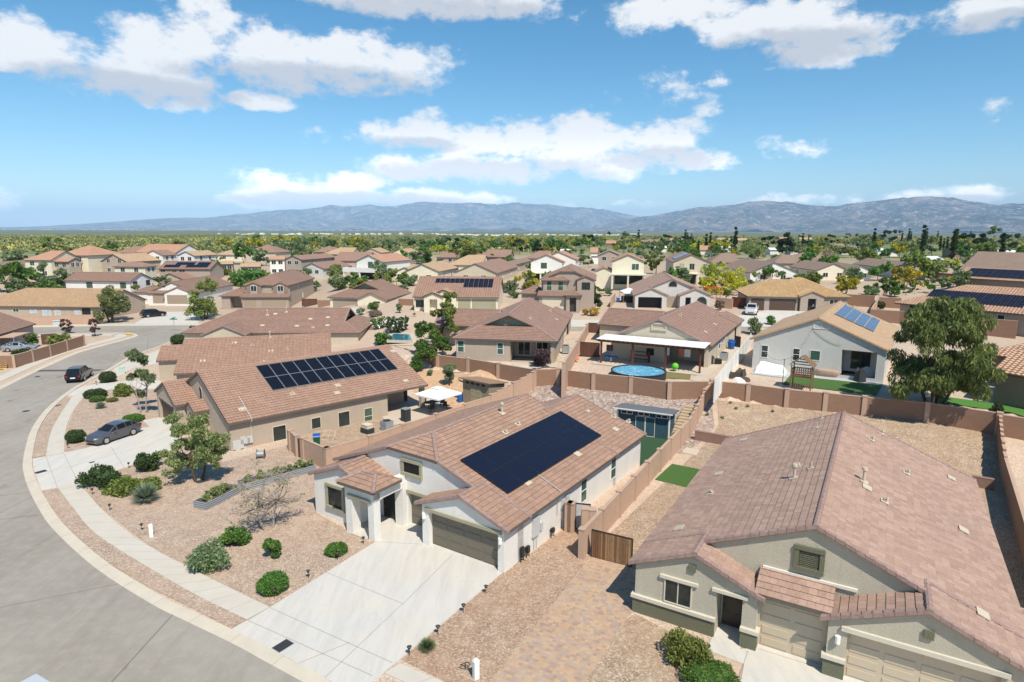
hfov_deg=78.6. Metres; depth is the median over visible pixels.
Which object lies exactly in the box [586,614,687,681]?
gravel yard
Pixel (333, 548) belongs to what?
shrub
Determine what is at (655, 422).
garden shed
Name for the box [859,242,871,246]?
desert bush
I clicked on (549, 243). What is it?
tree
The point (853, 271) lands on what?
desert bush
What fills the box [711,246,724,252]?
desert bush
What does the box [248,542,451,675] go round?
driveway joints
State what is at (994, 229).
eucalyptus tree
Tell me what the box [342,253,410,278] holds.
house
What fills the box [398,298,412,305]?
block wall
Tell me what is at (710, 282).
palo verde tree
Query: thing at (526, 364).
patio floor
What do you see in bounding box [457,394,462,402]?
blue barrel
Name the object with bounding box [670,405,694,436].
stone stairs
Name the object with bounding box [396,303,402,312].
shrub
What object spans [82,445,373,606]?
gravel yard
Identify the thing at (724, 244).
palo verde tree
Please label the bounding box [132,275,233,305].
house
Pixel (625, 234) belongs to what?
eucalyptus tree
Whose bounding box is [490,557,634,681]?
paver drive
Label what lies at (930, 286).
desert bush
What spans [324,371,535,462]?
block wall
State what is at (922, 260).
tree
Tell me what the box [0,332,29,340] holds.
carport
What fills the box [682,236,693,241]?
tree
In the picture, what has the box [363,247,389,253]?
house
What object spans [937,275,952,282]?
desert bush
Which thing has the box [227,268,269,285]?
shrub
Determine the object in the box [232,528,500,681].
driveway
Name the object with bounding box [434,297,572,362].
tan house
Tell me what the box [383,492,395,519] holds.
door
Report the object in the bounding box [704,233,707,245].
cypress tree
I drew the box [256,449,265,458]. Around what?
hose reel
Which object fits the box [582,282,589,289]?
window
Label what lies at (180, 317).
driveway
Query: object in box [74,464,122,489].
shrub
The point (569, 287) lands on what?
house
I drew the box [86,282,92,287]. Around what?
window
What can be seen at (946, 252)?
house
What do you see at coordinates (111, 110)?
sky
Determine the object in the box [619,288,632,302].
canopy tent
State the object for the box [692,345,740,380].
path
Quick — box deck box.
[360,422,374,434]
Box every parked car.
[0,341,37,351]
[21,674,48,681]
[64,365,92,381]
[84,419,141,444]
[139,309,166,317]
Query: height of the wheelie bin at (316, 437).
1.089 m
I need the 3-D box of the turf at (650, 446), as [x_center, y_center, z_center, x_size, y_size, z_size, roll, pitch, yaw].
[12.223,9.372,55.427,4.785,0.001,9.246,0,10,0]
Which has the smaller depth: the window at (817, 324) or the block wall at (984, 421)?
the block wall at (984, 421)
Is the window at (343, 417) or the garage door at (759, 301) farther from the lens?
the garage door at (759, 301)
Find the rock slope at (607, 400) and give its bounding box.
[529,385,713,453]
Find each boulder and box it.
[729,371,740,378]
[732,377,745,382]
[736,368,746,376]
[740,376,750,381]
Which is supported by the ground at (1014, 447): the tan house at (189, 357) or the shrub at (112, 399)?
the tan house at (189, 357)
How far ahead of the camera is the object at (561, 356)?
85.18 m
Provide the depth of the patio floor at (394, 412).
66.26 m
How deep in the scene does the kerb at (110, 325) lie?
123.27 m
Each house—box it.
[0,260,25,276]
[0,288,146,319]
[0,312,35,345]
[24,251,81,275]
[54,258,81,276]
[63,272,153,291]
[68,245,121,271]
[100,253,160,273]
[112,262,157,284]
[118,246,144,253]
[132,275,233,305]
[135,244,199,260]
[147,250,177,264]
[154,344,427,450]
[156,331,330,380]
[158,261,224,277]
[161,272,195,282]
[177,250,216,260]
[179,307,373,345]
[217,247,245,260]
[219,269,314,308]
[221,260,234,271]
[240,263,261,269]
[246,245,291,261]
[269,256,285,273]
[285,253,335,272]
[304,260,351,278]
[308,393,646,572]
[314,246,337,253]
[326,247,360,256]
[327,279,411,306]
[334,252,373,267]
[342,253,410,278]
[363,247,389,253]
[392,248,417,255]
[394,265,414,280]
[406,261,457,282]
[407,254,421,262]
[412,276,504,311]
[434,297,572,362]
[436,249,460,262]
[449,255,488,270]
[453,258,518,280]
[477,249,513,259]
[508,258,531,271]
[519,263,596,312]
[526,251,551,259]
[529,250,579,280]
[590,247,597,256]
[594,252,646,289]
[597,249,620,267]
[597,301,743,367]
[606,240,615,246]
[628,411,1023,681]
[629,271,712,308]
[665,251,710,284]
[698,246,712,254]
[707,253,736,268]
[722,258,798,282]
[735,277,850,310]
[750,301,898,382]
[766,255,799,268]
[788,260,845,279]
[795,253,821,261]
[827,243,844,246]
[834,262,870,280]
[853,258,929,278]
[894,284,1023,336]
[941,248,959,257]
[956,267,1023,287]
[960,251,1023,269]
[990,343,1023,408]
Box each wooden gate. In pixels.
[41,333,54,344]
[302,299,316,305]
[580,342,599,356]
[588,323,599,332]
[591,529,632,567]
[732,297,746,307]
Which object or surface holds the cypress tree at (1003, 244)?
on the ground at (1014, 447)
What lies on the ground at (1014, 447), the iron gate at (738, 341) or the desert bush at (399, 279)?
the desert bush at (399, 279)
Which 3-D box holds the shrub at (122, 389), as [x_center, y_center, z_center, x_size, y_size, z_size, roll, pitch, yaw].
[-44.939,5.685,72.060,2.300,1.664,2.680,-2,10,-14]
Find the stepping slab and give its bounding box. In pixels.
[682,447,699,455]
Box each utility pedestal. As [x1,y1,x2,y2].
[52,320,59,324]
[119,366,124,373]
[148,523,153,536]
[472,658,479,680]
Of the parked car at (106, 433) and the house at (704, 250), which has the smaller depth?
the parked car at (106, 433)
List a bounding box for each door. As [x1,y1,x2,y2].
[152,294,164,302]
[162,400,174,424]
[167,295,187,303]
[244,299,256,306]
[261,299,286,306]
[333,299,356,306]
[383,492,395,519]
[411,494,421,525]
[432,513,497,566]
[458,299,470,307]
[470,386,475,400]
[472,299,495,308]
[476,388,480,399]
[542,297,563,308]
[570,298,575,310]
[635,415,644,431]
[645,417,654,436]
[667,296,677,307]
[720,594,742,628]
[751,298,764,309]
[758,602,825,663]
[769,299,795,310]
[843,633,999,681]
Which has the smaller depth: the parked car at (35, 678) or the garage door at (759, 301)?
the parked car at (35, 678)
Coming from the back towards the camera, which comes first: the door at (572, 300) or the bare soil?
the door at (572, 300)
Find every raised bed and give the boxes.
[193,482,241,509]
[238,459,315,490]
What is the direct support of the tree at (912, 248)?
on the ground at (1014, 447)
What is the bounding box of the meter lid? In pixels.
[272,639,294,652]
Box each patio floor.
[383,398,446,424]
[500,361,556,368]
[592,357,711,375]
[751,369,883,385]
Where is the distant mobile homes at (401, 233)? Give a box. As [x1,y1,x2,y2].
[217,233,619,236]
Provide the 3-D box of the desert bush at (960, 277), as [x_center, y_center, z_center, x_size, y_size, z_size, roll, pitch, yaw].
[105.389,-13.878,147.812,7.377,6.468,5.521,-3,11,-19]
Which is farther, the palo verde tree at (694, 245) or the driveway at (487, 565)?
the palo verde tree at (694, 245)
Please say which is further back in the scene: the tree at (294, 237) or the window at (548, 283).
the tree at (294, 237)
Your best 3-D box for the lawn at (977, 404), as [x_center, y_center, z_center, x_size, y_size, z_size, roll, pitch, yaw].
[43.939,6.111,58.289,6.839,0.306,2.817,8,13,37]
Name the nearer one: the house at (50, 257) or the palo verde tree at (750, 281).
the palo verde tree at (750, 281)
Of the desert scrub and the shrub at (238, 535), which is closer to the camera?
the shrub at (238, 535)
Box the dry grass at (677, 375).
[666,372,690,378]
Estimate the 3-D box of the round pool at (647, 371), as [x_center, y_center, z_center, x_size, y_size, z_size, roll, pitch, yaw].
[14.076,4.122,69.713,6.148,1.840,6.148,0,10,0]
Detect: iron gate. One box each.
[297,438,300,457]
[735,336,740,347]
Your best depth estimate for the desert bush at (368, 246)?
330.31 m
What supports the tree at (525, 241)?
on the ground at (1014, 447)
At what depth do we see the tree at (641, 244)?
375.37 m
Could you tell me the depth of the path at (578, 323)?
102.48 m
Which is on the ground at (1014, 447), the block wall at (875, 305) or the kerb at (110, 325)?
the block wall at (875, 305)
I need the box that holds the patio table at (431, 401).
[424,400,443,407]
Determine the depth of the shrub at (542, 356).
73.68 m
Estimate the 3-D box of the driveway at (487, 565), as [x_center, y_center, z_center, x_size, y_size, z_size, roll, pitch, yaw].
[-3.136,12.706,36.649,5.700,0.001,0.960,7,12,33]
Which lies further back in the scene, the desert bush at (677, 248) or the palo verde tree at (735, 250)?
the palo verde tree at (735, 250)
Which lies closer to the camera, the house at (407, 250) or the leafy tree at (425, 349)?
the leafy tree at (425, 349)
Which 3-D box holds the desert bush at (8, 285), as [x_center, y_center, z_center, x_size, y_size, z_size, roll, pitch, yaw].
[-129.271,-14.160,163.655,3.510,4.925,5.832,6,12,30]
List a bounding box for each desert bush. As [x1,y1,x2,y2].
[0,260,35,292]
[0,262,36,283]
[2,250,23,260]
[4,278,26,288]
[7,279,32,292]
[16,249,27,257]
[30,269,45,279]
[32,279,63,287]
[33,274,51,284]
[38,235,62,247]
[44,246,71,252]
[105,241,118,249]
[152,275,171,286]
[170,239,183,243]
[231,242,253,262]
[237,278,250,287]
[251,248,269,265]
[277,239,293,249]
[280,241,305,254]
[298,267,311,274]
[304,248,315,254]
[314,282,320,291]
[326,267,339,277]
[335,267,342,275]
[340,272,359,284]
[350,278,366,287]
[351,242,364,248]
[362,239,379,250]
[372,271,384,279]
[382,268,408,284]
[396,249,408,256]
[396,276,403,282]
[409,250,426,262]
[423,241,436,248]
[446,244,478,256]
[455,241,463,247]
[459,242,486,256]
[504,240,522,249]
[507,290,515,296]
[557,241,569,250]
[571,237,591,246]
[583,259,593,266]
[604,288,612,294]
[628,238,640,247]
[635,248,645,255]
[643,250,657,258]
[652,250,664,258]
[664,267,677,275]
[668,245,685,253]
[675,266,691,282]
[686,249,702,257]
[708,242,720,250]
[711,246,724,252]
[756,251,766,257]
[793,271,823,281]
[798,247,839,262]
[835,266,861,280]
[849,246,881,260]
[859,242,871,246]
[859,271,864,279]
[863,282,880,292]
[923,275,936,282]
[924,282,936,290]
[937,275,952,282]
[939,269,972,287]
[951,252,975,270]
[955,242,977,254]
[961,253,971,257]
[972,241,996,251]
[1016,246,1023,252]
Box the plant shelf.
[631,350,649,362]
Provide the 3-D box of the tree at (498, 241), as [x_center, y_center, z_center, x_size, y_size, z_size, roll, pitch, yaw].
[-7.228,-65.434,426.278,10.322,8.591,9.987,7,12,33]
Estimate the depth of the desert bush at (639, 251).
295.83 m
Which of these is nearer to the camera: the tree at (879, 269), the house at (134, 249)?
the tree at (879, 269)
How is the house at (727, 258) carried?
on the ground at (1014, 447)
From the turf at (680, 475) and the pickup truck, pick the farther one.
the pickup truck
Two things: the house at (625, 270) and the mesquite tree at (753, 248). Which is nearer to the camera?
the house at (625, 270)
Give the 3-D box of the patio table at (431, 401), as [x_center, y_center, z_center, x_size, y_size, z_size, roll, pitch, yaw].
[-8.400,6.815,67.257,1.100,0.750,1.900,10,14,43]
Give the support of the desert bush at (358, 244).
on the ground at (1014, 447)
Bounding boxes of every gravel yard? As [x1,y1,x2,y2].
[65,389,158,451]
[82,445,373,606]
[300,402,454,445]
[401,529,590,681]
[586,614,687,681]
[611,400,1023,614]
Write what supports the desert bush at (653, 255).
on the ground at (1014, 447)
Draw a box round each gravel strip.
[32,396,69,457]
[42,488,245,627]
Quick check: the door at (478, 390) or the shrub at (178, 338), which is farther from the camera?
the shrub at (178, 338)
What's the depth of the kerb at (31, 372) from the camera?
92.06 m
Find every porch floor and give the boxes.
[347,514,395,538]
[710,623,739,641]
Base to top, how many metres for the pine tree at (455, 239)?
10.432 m
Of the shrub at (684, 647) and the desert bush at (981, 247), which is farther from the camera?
the desert bush at (981, 247)
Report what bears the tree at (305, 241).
on the ground at (1014, 447)
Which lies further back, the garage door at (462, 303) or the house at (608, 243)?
the house at (608, 243)
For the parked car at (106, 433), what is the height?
1.459 m
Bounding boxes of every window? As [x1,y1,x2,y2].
[42,309,50,315]
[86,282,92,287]
[120,282,125,287]
[199,386,202,398]
[250,286,256,290]
[272,424,286,441]
[277,286,283,290]
[311,416,320,429]
[328,487,341,508]
[338,410,349,426]
[364,407,372,420]
[415,300,423,307]
[457,340,463,351]
[497,342,503,354]
[518,342,529,355]
[536,342,547,348]
[541,263,546,267]
[546,281,551,290]
[558,281,562,290]
[580,479,586,502]
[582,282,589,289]
[606,345,612,350]
[610,457,616,480]
[621,409,632,414]
[632,264,638,269]
[638,412,649,416]
[646,348,653,355]
[656,414,667,418]
[663,579,691,609]
[668,281,676,286]
[689,263,694,269]
[697,297,706,304]
[761,345,768,357]
[792,348,799,360]
[810,350,820,360]
[813,321,820,328]
[822,322,828,329]
[850,351,870,368]
[997,314,1004,319]
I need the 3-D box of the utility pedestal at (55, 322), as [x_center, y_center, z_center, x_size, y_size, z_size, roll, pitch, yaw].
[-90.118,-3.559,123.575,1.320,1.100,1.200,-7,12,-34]
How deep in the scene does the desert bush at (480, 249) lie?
240.05 m
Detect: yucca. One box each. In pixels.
[95,401,105,406]
[127,481,160,502]
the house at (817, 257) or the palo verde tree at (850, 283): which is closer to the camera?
the palo verde tree at (850, 283)
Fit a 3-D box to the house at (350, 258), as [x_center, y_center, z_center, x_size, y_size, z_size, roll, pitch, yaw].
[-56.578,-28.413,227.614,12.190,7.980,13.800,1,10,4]
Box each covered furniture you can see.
[754,361,786,374]
[863,366,874,376]
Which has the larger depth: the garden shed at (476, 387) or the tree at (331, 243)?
the tree at (331, 243)
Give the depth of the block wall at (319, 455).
50.90 m
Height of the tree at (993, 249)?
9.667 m
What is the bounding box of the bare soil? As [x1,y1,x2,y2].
[413,370,506,409]
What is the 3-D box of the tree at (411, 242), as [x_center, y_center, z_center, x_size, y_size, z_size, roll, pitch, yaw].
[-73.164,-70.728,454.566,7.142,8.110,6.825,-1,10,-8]
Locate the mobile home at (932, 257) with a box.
[927,256,943,260]
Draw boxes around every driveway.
[32,426,177,490]
[67,380,161,395]
[114,359,157,368]
[131,311,206,325]
[143,418,171,431]
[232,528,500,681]
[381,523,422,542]
[430,544,499,571]
[708,627,863,681]
[739,310,805,326]
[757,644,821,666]
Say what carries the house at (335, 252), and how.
on the ground at (1014, 447)
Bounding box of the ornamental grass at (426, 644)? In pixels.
[416,636,436,653]
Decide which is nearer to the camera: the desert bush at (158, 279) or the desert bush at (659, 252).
the desert bush at (158, 279)
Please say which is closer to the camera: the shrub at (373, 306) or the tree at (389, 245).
the shrub at (373, 306)
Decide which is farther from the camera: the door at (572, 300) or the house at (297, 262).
the house at (297, 262)
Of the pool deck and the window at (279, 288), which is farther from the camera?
the window at (279, 288)
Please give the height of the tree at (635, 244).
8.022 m
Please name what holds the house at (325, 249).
on the ground at (1014, 447)
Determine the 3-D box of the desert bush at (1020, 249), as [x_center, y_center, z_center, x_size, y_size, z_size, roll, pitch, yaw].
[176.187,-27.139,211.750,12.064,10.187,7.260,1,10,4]
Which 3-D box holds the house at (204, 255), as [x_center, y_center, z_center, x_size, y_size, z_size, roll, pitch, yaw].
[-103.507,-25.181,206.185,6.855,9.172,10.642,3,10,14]
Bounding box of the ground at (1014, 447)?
[0,229,1023,681]
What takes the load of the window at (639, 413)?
in the garden shed at (655, 422)
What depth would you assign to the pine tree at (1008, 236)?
385.95 m
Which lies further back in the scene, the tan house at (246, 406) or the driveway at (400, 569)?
the tan house at (246, 406)
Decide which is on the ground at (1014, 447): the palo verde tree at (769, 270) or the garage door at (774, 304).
the palo verde tree at (769, 270)
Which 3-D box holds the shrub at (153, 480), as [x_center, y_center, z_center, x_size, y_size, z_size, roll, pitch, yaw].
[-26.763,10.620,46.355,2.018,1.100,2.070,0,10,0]
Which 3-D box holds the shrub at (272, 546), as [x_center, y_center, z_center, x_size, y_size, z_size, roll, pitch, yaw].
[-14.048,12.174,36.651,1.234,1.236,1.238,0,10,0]
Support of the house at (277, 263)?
on the ground at (1014, 447)
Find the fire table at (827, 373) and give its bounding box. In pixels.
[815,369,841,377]
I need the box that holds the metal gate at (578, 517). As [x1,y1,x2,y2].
[575,503,590,528]
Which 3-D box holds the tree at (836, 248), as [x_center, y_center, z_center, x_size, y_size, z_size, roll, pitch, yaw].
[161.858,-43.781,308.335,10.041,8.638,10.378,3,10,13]
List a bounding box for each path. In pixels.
[453,361,502,372]
[571,320,599,326]
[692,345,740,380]
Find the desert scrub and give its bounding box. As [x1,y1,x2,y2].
[0,234,1023,252]
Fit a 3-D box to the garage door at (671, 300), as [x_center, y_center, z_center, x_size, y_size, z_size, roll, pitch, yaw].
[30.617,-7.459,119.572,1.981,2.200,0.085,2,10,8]
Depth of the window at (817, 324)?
68.91 m
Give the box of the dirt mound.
[458,370,496,380]
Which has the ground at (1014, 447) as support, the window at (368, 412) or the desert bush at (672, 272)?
the desert bush at (672, 272)
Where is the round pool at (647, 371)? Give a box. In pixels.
[611,364,666,380]
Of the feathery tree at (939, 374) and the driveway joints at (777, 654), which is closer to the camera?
the driveway joints at (777, 654)
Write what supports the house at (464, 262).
on the ground at (1014, 447)
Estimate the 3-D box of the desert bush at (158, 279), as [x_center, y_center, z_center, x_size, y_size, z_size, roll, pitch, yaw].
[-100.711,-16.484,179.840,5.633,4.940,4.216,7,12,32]
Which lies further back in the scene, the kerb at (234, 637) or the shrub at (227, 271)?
the shrub at (227, 271)
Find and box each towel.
[678,349,684,356]
[684,349,690,356]
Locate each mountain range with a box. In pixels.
[0,202,744,231]
[591,196,1023,232]
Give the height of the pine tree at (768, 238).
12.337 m
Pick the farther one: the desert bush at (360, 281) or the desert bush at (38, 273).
the desert bush at (38, 273)
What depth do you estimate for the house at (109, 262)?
190.26 m
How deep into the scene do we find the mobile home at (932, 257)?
235.29 m
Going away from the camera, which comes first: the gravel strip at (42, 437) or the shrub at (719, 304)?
the gravel strip at (42, 437)
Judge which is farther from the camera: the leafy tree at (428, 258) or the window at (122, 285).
the leafy tree at (428, 258)
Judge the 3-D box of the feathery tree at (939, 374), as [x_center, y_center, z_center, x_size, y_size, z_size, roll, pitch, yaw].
[39.530,1.162,57.422,8.635,11.117,10.650,6,11,27]
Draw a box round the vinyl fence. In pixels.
[713,333,751,402]
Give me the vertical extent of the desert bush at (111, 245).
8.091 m
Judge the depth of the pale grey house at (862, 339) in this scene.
70.09 m
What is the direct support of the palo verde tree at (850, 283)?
on the ground at (1014, 447)
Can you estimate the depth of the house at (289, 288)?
148.43 m
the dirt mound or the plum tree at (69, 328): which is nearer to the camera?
the dirt mound
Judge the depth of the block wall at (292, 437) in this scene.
53.43 m
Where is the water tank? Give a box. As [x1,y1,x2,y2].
[400,407,410,421]
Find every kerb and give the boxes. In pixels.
[0,332,137,388]
[23,342,331,681]
[33,324,199,326]
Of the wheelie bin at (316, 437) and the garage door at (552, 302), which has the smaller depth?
the wheelie bin at (316, 437)
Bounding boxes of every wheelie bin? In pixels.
[313,433,319,443]
[727,341,734,348]
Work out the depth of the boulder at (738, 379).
66.85 m
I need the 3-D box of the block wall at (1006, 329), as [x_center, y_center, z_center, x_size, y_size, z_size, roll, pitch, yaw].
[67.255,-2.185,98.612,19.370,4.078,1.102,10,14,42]
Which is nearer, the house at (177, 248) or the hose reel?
the hose reel
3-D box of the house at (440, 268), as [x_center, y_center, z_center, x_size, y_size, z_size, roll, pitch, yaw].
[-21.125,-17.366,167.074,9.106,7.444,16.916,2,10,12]
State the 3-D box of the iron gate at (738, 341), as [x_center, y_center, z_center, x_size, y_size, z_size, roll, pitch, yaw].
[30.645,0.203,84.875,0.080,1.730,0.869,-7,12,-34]
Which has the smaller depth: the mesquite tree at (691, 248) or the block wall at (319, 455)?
the block wall at (319, 455)
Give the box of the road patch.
[36,369,102,371]
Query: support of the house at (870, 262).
on the ground at (1014, 447)
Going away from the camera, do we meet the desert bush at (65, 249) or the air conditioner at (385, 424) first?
the air conditioner at (385, 424)
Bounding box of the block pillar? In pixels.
[564,500,575,532]
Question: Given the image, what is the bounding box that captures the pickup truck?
[745,303,758,314]
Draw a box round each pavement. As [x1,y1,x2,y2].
[0,334,125,381]
[33,323,201,325]
[46,387,93,455]
[58,482,268,619]
[94,350,158,382]
[384,663,441,681]
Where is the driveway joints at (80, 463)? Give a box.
[46,446,143,487]
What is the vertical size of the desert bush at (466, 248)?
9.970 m
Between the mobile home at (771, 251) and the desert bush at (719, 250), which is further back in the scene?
the mobile home at (771, 251)
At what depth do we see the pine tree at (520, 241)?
329.41 m
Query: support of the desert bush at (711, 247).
on the ground at (1014, 447)
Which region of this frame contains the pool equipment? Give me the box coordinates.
[711,355,721,363]
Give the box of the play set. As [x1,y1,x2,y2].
[789,355,816,390]
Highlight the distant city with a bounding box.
[3,229,619,231]
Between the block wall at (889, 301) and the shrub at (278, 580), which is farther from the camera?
the block wall at (889, 301)
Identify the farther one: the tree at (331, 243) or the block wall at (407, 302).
the tree at (331, 243)
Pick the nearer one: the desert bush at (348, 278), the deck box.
the deck box
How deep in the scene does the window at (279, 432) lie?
56.77 m
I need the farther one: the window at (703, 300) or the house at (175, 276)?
the house at (175, 276)
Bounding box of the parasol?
[414,386,461,412]
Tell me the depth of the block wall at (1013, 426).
53.33 m
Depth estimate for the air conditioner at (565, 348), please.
80.98 m
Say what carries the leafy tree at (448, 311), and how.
on the ground at (1014, 447)
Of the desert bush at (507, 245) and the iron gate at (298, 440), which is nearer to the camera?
the iron gate at (298, 440)
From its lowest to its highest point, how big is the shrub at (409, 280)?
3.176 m
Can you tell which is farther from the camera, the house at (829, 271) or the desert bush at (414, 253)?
the desert bush at (414, 253)
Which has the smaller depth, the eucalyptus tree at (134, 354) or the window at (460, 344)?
the eucalyptus tree at (134, 354)
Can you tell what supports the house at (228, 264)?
on the ground at (1014, 447)
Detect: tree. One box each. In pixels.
[36,261,71,287]
[59,319,73,331]
[88,318,100,335]
[92,285,131,322]
[124,348,156,412]
[130,284,142,306]
[158,411,230,481]
[184,277,218,318]
[217,237,232,244]
[218,456,310,530]
[243,237,262,246]
[270,235,285,240]
[278,237,292,246]
[291,235,303,241]
[295,237,310,243]
[307,236,317,241]
[318,236,331,244]
[326,240,335,246]
[329,264,343,270]
[349,237,370,244]
[370,260,391,274]
[382,239,396,248]
[399,236,409,243]
[406,238,415,245]
[413,247,431,262]
[413,320,451,359]
[428,292,459,336]
[431,244,448,253]
[435,239,445,245]
[441,235,447,242]
[446,237,459,247]
[461,239,472,243]
[488,241,496,247]
[495,239,509,244]
[503,280,518,290]
[504,236,515,241]
[511,238,529,251]
[512,237,528,243]
[514,270,540,288]
[528,239,535,246]
[531,239,543,251]
[543,239,556,248]
[564,247,576,253]
[579,248,583,264]
[582,234,594,244]
[592,240,605,246]
[594,285,602,307]
[618,231,629,253]
[631,241,642,248]
[637,240,657,251]
[642,241,662,254]
[644,256,663,270]
[657,239,668,245]
[660,234,672,244]
[672,239,677,250]
[673,238,683,245]
[680,239,695,248]
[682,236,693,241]
[683,246,700,253]
[689,241,703,248]
[699,262,749,294]
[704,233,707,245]
[708,239,731,249]
[730,248,738,253]
[732,227,737,247]
[738,271,756,285]
[740,241,767,258]
[744,251,755,258]
[757,236,775,247]
[757,265,785,278]
[775,232,795,254]
[793,245,807,252]
[794,246,838,257]
[805,241,822,248]
[808,244,828,252]
[814,236,831,242]
[824,234,838,242]
[830,243,848,253]
[835,274,859,293]
[843,245,861,257]
[850,234,880,241]
[851,239,864,247]
[865,244,878,249]
[868,261,893,280]
[870,244,880,251]
[872,228,876,241]
[875,240,884,246]
[877,276,906,295]
[879,247,895,258]
[881,230,897,241]
[885,295,1007,404]
[889,265,924,287]
[890,242,907,257]
[899,241,919,252]
[900,249,942,277]
[905,246,918,252]
[919,225,927,252]
[925,235,938,255]
[935,258,949,272]
[938,236,942,250]
[945,237,949,248]
[946,258,960,266]
[948,230,957,258]
[950,233,979,245]
[952,229,959,248]
[957,244,974,259]
[972,233,988,249]
[986,225,1002,242]
[988,242,1011,251]
[998,233,1006,251]
[998,233,1020,246]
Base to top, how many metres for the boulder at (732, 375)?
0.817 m
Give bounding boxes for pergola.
[596,334,709,372]
[703,287,722,296]
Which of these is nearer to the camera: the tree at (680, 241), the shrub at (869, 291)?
the shrub at (869, 291)
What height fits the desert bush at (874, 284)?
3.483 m
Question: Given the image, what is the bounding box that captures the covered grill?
[853,367,865,382]
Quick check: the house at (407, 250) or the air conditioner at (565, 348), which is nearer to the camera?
the air conditioner at (565, 348)
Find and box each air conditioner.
[380,419,393,430]
[562,344,568,352]
[719,351,727,360]
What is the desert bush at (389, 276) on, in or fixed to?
on the ground at (1014, 447)
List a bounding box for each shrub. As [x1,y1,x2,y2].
[10,348,30,354]
[23,333,38,343]
[45,333,71,344]
[63,429,86,443]
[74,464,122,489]
[82,388,107,398]
[88,395,106,401]
[98,371,117,382]
[100,474,142,497]
[106,397,118,401]
[112,382,134,396]
[122,413,144,421]
[133,450,161,470]
[135,476,161,490]
[170,333,183,344]
[183,536,231,574]
[218,525,252,545]
[224,268,231,274]
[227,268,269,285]
[255,570,290,595]
[262,537,281,557]
[323,541,347,556]
[327,277,347,289]
[356,307,364,314]
[367,302,378,310]
[369,309,382,316]
[370,316,385,328]
[374,331,392,344]
[382,315,409,331]
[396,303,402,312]
[401,274,417,285]
[409,357,423,371]
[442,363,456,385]
[532,348,551,365]
[588,307,598,315]
[662,626,713,669]
[678,657,740,681]
[714,300,724,308]
[722,287,730,297]
[747,316,762,333]
[766,315,775,324]
[863,285,879,294]
[878,300,885,308]
[888,286,901,296]
[991,402,1004,411]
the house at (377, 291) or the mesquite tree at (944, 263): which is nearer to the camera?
the house at (377, 291)
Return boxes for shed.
[458,376,507,402]
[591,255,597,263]
[613,403,678,438]
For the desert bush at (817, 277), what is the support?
on the ground at (1014, 447)
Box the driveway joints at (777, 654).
[738,649,844,678]
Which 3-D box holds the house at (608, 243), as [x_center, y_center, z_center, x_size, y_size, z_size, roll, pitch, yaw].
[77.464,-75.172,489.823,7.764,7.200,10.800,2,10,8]
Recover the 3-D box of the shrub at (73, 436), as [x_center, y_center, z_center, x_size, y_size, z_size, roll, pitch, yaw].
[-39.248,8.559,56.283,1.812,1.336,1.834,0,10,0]
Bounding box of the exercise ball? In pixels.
[672,363,678,369]
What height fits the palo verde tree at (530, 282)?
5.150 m
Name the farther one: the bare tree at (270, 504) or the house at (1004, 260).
the house at (1004, 260)
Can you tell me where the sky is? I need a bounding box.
[0,0,1023,226]
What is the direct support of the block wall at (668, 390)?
on the ground at (1014, 447)
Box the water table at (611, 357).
[604,355,617,360]
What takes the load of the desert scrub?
on the ground at (1014, 447)
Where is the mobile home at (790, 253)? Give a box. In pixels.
[785,250,797,254]
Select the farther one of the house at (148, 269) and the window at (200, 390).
the house at (148, 269)
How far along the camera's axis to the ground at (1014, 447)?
107.05 m
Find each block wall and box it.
[0,335,85,367]
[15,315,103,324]
[286,428,299,456]
[299,436,330,466]
[317,300,329,306]
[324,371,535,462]
[395,346,416,351]
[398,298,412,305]
[418,354,535,380]
[532,367,714,400]
[561,324,588,396]
[578,378,714,559]
[581,506,596,525]
[610,293,614,306]
[694,430,730,444]
[716,297,732,308]
[719,381,1003,434]
[846,294,874,306]
[870,309,1017,338]
[871,291,882,308]
[879,297,901,307]
[933,272,953,280]
[973,475,995,490]
[996,415,1023,565]
[1002,414,1023,440]
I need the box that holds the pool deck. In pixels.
[385,333,416,344]
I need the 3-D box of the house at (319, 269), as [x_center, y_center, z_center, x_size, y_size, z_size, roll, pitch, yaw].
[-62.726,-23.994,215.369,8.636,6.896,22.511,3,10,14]
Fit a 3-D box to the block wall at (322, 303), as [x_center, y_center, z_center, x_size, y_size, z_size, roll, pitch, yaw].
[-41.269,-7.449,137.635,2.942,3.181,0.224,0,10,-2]
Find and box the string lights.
[758,328,838,360]
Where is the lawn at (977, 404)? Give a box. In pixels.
[939,397,1023,415]
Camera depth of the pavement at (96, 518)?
36.19 m
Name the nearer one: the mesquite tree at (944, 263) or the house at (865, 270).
the house at (865, 270)
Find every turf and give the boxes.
[640,436,667,465]
[655,464,699,486]
[783,376,881,394]
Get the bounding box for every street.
[0,325,301,681]
[433,327,756,333]
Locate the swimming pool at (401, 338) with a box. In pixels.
[387,333,412,342]
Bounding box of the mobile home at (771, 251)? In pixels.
[765,248,778,254]
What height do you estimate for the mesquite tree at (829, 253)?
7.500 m
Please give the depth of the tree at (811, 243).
290.28 m

